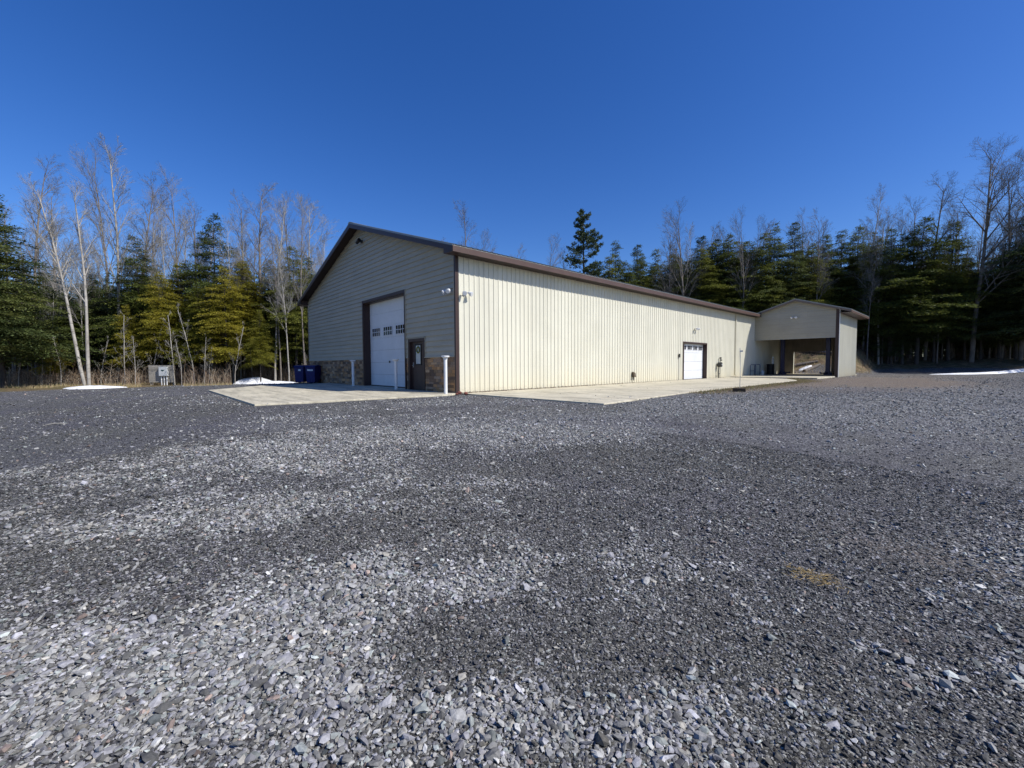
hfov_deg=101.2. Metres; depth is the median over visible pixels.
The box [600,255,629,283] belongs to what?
hemlock
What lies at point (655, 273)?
hemlock
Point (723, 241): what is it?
bare tree
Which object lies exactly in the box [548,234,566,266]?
bare tree
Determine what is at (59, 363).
bare tree
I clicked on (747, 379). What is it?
concrete slab
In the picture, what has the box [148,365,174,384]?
utility stand
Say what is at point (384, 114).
sky
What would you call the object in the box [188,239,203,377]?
bare tree
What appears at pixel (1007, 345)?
hemlock
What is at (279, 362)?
hemlock
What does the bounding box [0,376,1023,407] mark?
gravel
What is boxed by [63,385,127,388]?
snow patch
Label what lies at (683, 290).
bare tree
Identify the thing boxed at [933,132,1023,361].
bare tree
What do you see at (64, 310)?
hemlock
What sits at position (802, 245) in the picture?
bare tree
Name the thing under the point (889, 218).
bare tree
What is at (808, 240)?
bare tree
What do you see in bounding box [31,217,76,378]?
bare tree
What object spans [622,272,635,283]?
hemlock
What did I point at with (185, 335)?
bare tree
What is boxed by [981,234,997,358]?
bare tree
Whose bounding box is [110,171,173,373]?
bare tree
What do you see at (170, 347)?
bare tree
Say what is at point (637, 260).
hemlock
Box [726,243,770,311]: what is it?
hemlock
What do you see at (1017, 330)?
hemlock
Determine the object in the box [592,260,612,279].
hemlock
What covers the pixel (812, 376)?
concrete slab
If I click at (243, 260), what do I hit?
bare tree
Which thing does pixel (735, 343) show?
downpipe
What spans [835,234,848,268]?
bare tree
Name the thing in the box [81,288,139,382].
hemlock
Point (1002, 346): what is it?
bare tree
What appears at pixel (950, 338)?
hemlock
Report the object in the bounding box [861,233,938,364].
hemlock
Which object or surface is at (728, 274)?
hemlock
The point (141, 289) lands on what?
hemlock
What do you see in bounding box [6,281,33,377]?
hemlock
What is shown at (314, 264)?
bare tree
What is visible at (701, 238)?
hemlock
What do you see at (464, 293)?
floodlight
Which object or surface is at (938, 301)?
bare tree
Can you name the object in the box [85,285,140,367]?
hemlock
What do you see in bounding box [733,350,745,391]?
marker stake
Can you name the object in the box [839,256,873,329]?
hemlock
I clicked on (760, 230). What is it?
bare tree
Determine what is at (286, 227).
bare tree
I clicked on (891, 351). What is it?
hemlock
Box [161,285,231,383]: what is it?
hemlock
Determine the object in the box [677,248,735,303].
hemlock
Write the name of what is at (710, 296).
hemlock
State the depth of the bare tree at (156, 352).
33.40 m
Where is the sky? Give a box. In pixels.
[0,0,1023,354]
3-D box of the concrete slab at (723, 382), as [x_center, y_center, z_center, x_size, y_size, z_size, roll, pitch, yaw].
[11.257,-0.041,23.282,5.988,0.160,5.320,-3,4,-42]
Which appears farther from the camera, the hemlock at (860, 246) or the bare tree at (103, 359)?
the hemlock at (860, 246)
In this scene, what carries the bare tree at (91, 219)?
on the ground at (918, 375)
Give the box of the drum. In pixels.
[766,364,773,374]
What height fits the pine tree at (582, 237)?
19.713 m
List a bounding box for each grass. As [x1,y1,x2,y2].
[2,379,294,388]
[689,378,820,394]
[783,561,851,589]
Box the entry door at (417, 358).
[412,341,422,389]
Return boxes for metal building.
[297,222,779,392]
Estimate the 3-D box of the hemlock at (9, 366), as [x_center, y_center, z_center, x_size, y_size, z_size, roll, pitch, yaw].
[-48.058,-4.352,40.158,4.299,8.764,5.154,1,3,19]
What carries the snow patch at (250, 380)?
on the ground at (918, 375)
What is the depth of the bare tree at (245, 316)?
36.88 m
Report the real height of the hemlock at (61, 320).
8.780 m
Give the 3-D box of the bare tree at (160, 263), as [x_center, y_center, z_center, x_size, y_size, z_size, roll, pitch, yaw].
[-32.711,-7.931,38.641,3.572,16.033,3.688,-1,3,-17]
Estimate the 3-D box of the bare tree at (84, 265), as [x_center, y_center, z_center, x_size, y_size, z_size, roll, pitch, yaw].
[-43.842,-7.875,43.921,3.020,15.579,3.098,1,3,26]
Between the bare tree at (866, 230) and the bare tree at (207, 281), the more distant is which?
the bare tree at (866, 230)
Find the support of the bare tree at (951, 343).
on the ground at (918, 375)
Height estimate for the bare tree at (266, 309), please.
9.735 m
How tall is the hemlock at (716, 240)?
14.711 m
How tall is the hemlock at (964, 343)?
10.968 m
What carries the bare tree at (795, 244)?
on the ground at (918, 375)
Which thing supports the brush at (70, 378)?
on the ground at (918, 375)
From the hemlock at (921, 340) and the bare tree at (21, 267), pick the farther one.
the hemlock at (921, 340)
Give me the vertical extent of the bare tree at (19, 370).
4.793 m
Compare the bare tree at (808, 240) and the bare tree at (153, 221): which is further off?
the bare tree at (808, 240)
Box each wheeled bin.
[293,365,309,382]
[304,365,321,382]
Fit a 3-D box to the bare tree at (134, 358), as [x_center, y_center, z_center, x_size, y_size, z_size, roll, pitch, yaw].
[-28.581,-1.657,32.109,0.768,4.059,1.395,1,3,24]
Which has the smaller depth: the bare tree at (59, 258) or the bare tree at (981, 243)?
the bare tree at (59, 258)
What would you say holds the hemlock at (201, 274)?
on the ground at (918, 375)
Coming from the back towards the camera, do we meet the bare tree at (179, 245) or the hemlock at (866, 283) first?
the hemlock at (866, 283)
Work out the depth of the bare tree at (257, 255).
44.44 m
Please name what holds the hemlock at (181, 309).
on the ground at (918, 375)
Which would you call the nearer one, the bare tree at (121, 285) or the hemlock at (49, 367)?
the hemlock at (49, 367)
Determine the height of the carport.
6.070 m
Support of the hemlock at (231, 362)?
on the ground at (918, 375)
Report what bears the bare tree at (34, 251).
on the ground at (918, 375)
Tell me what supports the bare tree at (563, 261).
on the ground at (918, 375)
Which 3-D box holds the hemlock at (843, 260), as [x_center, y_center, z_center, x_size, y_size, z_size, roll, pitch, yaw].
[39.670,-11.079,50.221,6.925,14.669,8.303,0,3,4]
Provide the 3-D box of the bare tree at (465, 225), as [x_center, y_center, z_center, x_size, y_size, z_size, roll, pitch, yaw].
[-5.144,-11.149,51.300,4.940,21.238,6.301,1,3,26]
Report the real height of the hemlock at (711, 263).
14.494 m
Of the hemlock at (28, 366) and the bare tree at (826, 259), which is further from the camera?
the bare tree at (826, 259)
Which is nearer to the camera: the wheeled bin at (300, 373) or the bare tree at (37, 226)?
the wheeled bin at (300, 373)
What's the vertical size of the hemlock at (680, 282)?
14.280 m
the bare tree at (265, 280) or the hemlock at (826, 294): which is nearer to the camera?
the bare tree at (265, 280)
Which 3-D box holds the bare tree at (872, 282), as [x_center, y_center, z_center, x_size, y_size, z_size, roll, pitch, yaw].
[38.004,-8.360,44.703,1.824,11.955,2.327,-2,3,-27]
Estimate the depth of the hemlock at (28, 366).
35.88 m
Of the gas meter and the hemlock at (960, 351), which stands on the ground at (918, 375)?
the hemlock at (960, 351)
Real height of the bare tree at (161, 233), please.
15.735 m
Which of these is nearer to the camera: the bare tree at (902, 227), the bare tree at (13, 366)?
the bare tree at (13, 366)
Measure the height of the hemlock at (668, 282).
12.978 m
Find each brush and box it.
[6,354,299,386]
[787,348,871,373]
[856,342,1023,365]
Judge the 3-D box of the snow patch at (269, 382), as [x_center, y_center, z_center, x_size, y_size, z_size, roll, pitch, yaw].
[-19.144,-0.116,34.137,4.100,0.274,1.481,0,3,3]
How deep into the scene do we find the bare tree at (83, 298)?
30.96 m
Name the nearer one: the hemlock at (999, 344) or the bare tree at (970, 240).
the hemlock at (999, 344)
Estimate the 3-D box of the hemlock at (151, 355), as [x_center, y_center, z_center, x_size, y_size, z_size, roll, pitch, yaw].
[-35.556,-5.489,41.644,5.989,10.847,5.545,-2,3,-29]
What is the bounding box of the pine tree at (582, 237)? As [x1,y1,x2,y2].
[562,208,610,278]
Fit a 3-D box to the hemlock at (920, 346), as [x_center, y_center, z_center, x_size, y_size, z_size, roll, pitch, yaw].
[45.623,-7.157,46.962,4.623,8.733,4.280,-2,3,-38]
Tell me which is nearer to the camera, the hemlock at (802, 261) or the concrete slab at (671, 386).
the concrete slab at (671, 386)
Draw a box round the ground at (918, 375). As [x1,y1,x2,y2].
[0,349,1023,767]
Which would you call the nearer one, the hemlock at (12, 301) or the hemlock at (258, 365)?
the hemlock at (12, 301)
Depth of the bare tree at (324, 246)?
46.14 m
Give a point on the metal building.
(376, 302)
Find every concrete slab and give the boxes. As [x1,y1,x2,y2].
[462,386,690,404]
[575,382,747,391]
[651,379,785,385]
[701,378,796,381]
[720,377,792,379]
[731,374,856,378]
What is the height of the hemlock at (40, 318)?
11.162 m
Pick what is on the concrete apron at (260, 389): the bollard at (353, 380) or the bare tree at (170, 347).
the bollard at (353, 380)
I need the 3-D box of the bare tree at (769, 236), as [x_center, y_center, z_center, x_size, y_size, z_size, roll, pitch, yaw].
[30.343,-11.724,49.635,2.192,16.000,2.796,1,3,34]
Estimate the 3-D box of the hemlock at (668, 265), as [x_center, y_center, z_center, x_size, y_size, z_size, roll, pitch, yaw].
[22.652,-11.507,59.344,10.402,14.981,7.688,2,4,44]
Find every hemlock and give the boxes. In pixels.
[0,195,116,387]
[0,214,73,353]
[4,271,61,384]
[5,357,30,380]
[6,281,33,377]
[11,271,63,375]
[25,275,82,379]
[29,322,73,384]
[36,283,76,376]
[38,288,105,380]
[53,274,112,381]
[57,291,99,367]
[70,234,170,377]
[71,268,101,380]
[77,273,127,381]
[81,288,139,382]
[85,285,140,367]
[99,304,163,380]
[111,272,196,364]
[125,263,179,373]
[132,276,178,373]
[139,262,230,376]
[151,274,179,377]
[151,305,178,364]
[158,259,195,379]
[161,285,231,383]
[168,213,258,377]
[177,361,219,377]
[181,358,224,375]
[182,266,253,382]
[199,261,281,378]
[221,352,239,378]
[223,293,267,375]
[225,261,258,377]
[238,310,277,381]
[246,276,289,370]
[249,260,289,371]
[251,245,314,364]
[262,263,308,379]
[267,300,300,377]
[277,255,314,364]
[277,277,307,364]
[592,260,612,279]
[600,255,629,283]
[603,240,626,280]
[617,262,639,284]
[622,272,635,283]
[629,244,651,287]
[633,253,651,284]
[634,260,654,288]
[643,249,673,290]
[650,265,665,290]
[656,248,687,278]
[660,254,699,297]
[662,267,677,293]
[667,257,697,297]
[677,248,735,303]
[686,235,720,302]
[697,232,756,309]
[697,246,749,307]
[698,242,742,305]
[698,276,722,304]
[702,239,734,300]
[723,241,780,311]
[726,239,778,310]
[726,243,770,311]
[731,233,797,312]
[745,221,806,308]
[771,222,821,303]
[775,249,791,283]
[782,241,845,304]
[803,232,864,306]
[821,258,851,307]
[822,229,872,328]
[826,224,877,311]
[838,227,951,363]
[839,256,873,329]
[844,232,920,357]
[858,297,899,360]
[860,275,924,363]
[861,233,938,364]
[863,215,992,364]
[884,318,926,360]
[884,320,950,357]
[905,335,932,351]
[906,219,1009,360]
[910,244,980,361]
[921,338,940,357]
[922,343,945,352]
[931,332,967,355]
[942,205,1023,343]
[943,257,1004,359]
[944,332,993,356]
[950,284,1013,358]
[961,239,1023,358]
[961,260,1020,359]
[962,251,1022,358]
[977,302,1018,357]
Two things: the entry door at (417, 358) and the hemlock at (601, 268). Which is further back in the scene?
the hemlock at (601, 268)
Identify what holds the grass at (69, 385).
on the ground at (918, 375)
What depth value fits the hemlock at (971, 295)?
43.03 m
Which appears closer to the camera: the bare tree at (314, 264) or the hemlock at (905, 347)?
the bare tree at (314, 264)
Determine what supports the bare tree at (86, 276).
on the ground at (918, 375)
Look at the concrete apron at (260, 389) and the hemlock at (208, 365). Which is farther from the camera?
the hemlock at (208, 365)
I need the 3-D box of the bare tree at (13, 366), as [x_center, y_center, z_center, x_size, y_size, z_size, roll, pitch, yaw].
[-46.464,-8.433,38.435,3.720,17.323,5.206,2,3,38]
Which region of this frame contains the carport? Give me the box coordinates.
[755,299,868,376]
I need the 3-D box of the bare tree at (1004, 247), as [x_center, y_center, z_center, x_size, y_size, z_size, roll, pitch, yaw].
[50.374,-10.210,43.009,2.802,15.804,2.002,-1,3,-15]
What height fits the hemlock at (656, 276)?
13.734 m
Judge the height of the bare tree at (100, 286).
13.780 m
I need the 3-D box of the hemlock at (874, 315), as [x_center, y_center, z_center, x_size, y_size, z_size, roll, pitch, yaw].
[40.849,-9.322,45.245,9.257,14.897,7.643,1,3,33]
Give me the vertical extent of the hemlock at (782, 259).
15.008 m
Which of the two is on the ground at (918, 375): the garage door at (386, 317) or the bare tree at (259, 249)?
the bare tree at (259, 249)
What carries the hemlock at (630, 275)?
on the ground at (918, 375)
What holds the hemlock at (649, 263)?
on the ground at (918, 375)
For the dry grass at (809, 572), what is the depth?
2.72 m
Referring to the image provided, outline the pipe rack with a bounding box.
[750,364,759,375]
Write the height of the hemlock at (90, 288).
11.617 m
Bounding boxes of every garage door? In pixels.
[370,296,404,387]
[684,344,702,378]
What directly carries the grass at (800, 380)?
on the ground at (918, 375)
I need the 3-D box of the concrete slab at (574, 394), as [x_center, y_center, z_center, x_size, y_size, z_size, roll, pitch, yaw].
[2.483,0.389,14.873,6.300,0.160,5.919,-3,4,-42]
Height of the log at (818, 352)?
0.667 m
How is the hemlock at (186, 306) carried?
on the ground at (918, 375)
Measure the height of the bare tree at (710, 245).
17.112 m
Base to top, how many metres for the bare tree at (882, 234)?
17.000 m
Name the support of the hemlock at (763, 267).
on the ground at (918, 375)
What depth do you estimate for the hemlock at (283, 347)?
37.07 m
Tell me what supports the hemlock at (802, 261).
on the ground at (918, 375)
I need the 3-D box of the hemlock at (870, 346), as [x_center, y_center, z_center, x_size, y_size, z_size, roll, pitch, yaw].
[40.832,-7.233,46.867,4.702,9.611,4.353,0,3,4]
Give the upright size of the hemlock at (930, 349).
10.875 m
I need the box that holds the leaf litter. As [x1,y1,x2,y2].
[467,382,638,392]
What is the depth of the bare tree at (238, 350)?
32.98 m
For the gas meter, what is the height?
1.510 m
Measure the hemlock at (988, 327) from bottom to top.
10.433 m
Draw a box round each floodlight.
[441,289,450,294]
[462,291,472,296]
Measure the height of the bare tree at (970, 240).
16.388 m
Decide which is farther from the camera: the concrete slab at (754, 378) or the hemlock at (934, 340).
the hemlock at (934, 340)
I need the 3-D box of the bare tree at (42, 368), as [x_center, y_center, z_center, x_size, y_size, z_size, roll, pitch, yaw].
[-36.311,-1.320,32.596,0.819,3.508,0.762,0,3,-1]
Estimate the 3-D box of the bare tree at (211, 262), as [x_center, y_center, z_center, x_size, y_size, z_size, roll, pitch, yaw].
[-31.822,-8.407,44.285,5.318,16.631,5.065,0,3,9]
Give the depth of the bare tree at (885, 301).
45.53 m
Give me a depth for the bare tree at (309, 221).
43.69 m
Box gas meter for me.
[717,357,722,377]
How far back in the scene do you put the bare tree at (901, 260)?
44.76 m
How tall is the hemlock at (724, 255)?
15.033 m
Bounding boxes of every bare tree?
[0,153,67,381]
[0,198,29,373]
[8,357,27,384]
[15,231,34,375]
[18,221,60,299]
[20,171,110,385]
[23,181,85,380]
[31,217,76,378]
[32,259,57,319]
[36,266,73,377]
[36,358,47,381]
[45,244,80,371]
[51,336,64,384]
[60,239,91,373]
[63,140,141,375]
[67,239,105,366]
[73,133,177,380]
[73,226,105,378]
[82,251,115,379]
[91,246,120,380]
[93,336,108,380]
[107,251,130,381]
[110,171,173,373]
[112,309,136,385]
[126,187,171,275]
[126,336,145,385]
[138,209,169,363]
[140,163,197,373]
[140,200,185,364]
[145,234,168,288]
[147,321,162,384]
[160,313,178,384]
[162,210,206,379]
[164,190,203,298]
[174,341,182,384]
[177,304,199,382]
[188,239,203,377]
[195,226,216,376]
[196,235,216,374]
[200,334,212,384]
[211,182,287,377]
[211,216,243,382]
[220,220,258,376]
[222,191,257,375]
[229,321,244,382]
[235,255,249,379]
[248,223,266,374]
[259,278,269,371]
[260,194,305,380]
[262,214,288,380]
[263,235,297,381]
[267,189,313,377]
[279,194,342,274]
[285,194,312,364]
[300,243,322,284]
[311,231,327,274]
[451,200,484,249]
[480,229,495,252]
[509,244,525,258]
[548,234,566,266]
[556,249,571,269]
[650,222,683,294]
[657,196,710,295]
[683,222,696,264]
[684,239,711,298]
[689,222,723,294]
[715,224,731,269]
[725,204,762,307]
[750,214,769,259]
[753,224,772,266]
[764,219,776,274]
[783,207,825,292]
[783,223,805,279]
[796,208,839,299]
[803,231,815,255]
[812,216,833,277]
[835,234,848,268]
[843,210,897,364]
[858,184,907,350]
[859,216,874,258]
[861,247,882,359]
[877,240,895,363]
[878,203,902,268]
[891,195,933,358]
[891,212,916,262]
[891,223,912,361]
[909,228,935,288]
[914,170,970,359]
[931,249,955,362]
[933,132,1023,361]
[939,197,978,357]
[941,202,957,359]
[946,205,973,357]
[957,231,973,357]
[959,198,1003,357]
[967,175,1023,279]
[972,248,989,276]
[978,151,1023,358]
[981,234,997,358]
[995,147,1023,359]
[996,206,1013,358]
[1004,203,1020,358]
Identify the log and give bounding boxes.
[794,360,817,366]
[803,364,819,371]
[810,351,831,353]
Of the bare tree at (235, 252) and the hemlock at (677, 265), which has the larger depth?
the hemlock at (677, 265)
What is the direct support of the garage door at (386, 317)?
in the metal building
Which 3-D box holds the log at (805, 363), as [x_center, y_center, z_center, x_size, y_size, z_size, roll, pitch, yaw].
[29.795,-2.023,43.119,2.657,0.818,0.318,1,3,18]
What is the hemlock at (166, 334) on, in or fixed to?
on the ground at (918, 375)
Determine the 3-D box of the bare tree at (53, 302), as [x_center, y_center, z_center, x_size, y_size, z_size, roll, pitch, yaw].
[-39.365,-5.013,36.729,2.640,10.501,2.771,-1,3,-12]
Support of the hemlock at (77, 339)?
on the ground at (918, 375)
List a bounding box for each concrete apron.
[208,383,385,395]
[225,388,455,405]
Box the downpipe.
[734,314,736,375]
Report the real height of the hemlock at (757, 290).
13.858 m
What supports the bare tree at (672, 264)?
on the ground at (918, 375)
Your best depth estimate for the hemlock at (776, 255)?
47.77 m
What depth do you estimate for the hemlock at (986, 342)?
44.34 m
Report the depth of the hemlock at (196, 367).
42.85 m
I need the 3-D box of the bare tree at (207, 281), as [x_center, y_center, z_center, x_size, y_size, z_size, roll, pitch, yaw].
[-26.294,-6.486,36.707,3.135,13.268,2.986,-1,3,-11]
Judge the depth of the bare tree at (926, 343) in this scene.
43.71 m
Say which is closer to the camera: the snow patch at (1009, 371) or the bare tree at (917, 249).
the snow patch at (1009, 371)
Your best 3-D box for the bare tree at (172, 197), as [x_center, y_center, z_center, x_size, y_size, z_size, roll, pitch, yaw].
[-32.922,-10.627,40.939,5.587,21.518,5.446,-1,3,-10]
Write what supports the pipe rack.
on the concrete slab at (812, 376)
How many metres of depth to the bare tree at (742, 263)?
47.52 m
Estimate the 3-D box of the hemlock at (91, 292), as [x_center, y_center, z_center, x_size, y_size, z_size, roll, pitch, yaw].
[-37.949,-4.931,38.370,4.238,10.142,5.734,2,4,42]
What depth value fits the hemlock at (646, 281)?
50.93 m
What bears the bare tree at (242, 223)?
on the ground at (918, 375)
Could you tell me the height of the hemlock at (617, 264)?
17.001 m
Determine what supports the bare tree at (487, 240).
on the ground at (918, 375)
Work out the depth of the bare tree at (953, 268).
44.69 m
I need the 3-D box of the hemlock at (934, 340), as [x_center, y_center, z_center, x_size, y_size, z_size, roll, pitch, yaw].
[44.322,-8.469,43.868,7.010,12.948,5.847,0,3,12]
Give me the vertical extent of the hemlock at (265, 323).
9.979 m
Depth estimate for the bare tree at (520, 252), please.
54.21 m
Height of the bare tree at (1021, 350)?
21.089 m
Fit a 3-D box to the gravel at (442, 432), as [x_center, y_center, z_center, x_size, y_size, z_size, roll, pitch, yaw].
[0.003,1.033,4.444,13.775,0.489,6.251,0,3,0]
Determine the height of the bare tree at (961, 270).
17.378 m
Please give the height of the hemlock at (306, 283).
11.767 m
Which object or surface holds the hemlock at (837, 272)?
on the ground at (918, 375)
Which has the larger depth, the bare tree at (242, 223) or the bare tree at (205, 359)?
the bare tree at (242, 223)
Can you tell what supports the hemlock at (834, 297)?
on the ground at (918, 375)
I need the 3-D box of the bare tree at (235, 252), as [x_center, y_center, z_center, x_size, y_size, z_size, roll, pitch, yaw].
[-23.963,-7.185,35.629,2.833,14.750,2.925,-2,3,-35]
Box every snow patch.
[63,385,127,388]
[233,377,270,383]
[252,381,296,383]
[928,368,1023,374]
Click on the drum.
(770, 369)
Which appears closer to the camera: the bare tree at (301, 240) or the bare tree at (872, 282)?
the bare tree at (301, 240)
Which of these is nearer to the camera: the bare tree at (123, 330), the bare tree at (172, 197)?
the bare tree at (123, 330)
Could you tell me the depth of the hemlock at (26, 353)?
30.05 m
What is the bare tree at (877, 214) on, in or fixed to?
on the ground at (918, 375)
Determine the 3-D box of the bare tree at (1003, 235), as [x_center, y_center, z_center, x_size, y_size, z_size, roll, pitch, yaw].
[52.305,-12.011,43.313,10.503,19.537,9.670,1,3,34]
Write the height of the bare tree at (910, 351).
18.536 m
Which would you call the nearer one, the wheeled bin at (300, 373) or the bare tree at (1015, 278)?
the wheeled bin at (300, 373)
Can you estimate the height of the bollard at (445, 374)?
1.434 m
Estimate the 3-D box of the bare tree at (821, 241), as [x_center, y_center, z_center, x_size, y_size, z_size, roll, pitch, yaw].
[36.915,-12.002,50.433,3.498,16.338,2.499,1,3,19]
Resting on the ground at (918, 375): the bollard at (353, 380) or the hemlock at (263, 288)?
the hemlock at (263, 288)
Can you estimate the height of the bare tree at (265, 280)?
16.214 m
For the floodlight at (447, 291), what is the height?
0.181 m
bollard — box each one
[350,360,355,385]
[392,359,398,389]
[441,356,448,393]
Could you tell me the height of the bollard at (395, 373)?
1.374 m
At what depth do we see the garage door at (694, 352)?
27.80 m
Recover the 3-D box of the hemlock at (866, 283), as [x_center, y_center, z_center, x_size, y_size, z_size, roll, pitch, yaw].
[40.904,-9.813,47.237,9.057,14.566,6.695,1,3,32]
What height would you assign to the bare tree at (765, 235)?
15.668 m
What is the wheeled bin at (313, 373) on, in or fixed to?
on the ground at (918, 375)
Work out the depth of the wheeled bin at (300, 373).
25.26 m
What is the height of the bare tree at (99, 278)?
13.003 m
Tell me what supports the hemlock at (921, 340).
on the ground at (918, 375)
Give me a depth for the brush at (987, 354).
45.81 m
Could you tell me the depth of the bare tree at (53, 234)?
41.39 m
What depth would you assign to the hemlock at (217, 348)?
33.62 m
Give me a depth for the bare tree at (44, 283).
37.56 m
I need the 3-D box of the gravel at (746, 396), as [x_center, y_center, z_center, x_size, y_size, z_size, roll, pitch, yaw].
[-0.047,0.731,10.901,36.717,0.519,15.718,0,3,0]
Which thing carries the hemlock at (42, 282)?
on the ground at (918, 375)
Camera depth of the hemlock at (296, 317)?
35.99 m
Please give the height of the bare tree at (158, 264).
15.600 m
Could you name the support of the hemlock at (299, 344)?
on the ground at (918, 375)
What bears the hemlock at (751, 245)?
on the ground at (918, 375)
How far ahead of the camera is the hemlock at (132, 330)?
33.56 m
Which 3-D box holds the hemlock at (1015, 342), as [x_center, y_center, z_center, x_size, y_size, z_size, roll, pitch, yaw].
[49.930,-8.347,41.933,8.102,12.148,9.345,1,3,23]
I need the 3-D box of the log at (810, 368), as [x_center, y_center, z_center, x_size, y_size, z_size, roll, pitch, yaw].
[29.801,-1.597,41.716,2.082,0.900,0.318,-1,3,-15]
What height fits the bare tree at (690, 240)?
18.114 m
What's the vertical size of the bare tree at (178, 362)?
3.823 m
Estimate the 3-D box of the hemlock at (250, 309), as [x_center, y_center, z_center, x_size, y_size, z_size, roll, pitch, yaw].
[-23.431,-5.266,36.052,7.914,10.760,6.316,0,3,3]
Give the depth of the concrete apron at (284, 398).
13.70 m
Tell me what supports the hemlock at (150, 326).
on the ground at (918, 375)
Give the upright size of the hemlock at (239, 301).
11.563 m
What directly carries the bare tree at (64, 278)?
on the ground at (918, 375)
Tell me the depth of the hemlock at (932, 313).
42.46 m
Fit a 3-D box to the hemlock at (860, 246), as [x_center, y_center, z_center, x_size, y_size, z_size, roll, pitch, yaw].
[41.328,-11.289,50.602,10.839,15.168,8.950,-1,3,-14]
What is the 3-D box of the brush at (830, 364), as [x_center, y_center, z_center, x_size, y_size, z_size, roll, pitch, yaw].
[32.260,-2.738,43.161,16.599,3.397,7.828,-3,4,-42]
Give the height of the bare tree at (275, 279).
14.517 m
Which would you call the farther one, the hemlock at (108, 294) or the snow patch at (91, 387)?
the hemlock at (108, 294)
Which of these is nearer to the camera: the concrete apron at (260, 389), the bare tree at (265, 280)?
the concrete apron at (260, 389)
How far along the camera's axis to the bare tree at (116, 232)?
35.25 m
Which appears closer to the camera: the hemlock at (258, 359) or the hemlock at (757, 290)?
the hemlock at (258, 359)
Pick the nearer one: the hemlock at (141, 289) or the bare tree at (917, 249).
the hemlock at (141, 289)
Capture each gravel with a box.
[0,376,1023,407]
[0,387,1023,486]
[0,421,1023,655]
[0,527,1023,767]
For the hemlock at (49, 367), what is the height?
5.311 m
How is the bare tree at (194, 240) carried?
on the ground at (918, 375)
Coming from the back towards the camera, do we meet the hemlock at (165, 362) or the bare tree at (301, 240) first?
the hemlock at (165, 362)
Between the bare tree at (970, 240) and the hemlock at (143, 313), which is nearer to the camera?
the hemlock at (143, 313)

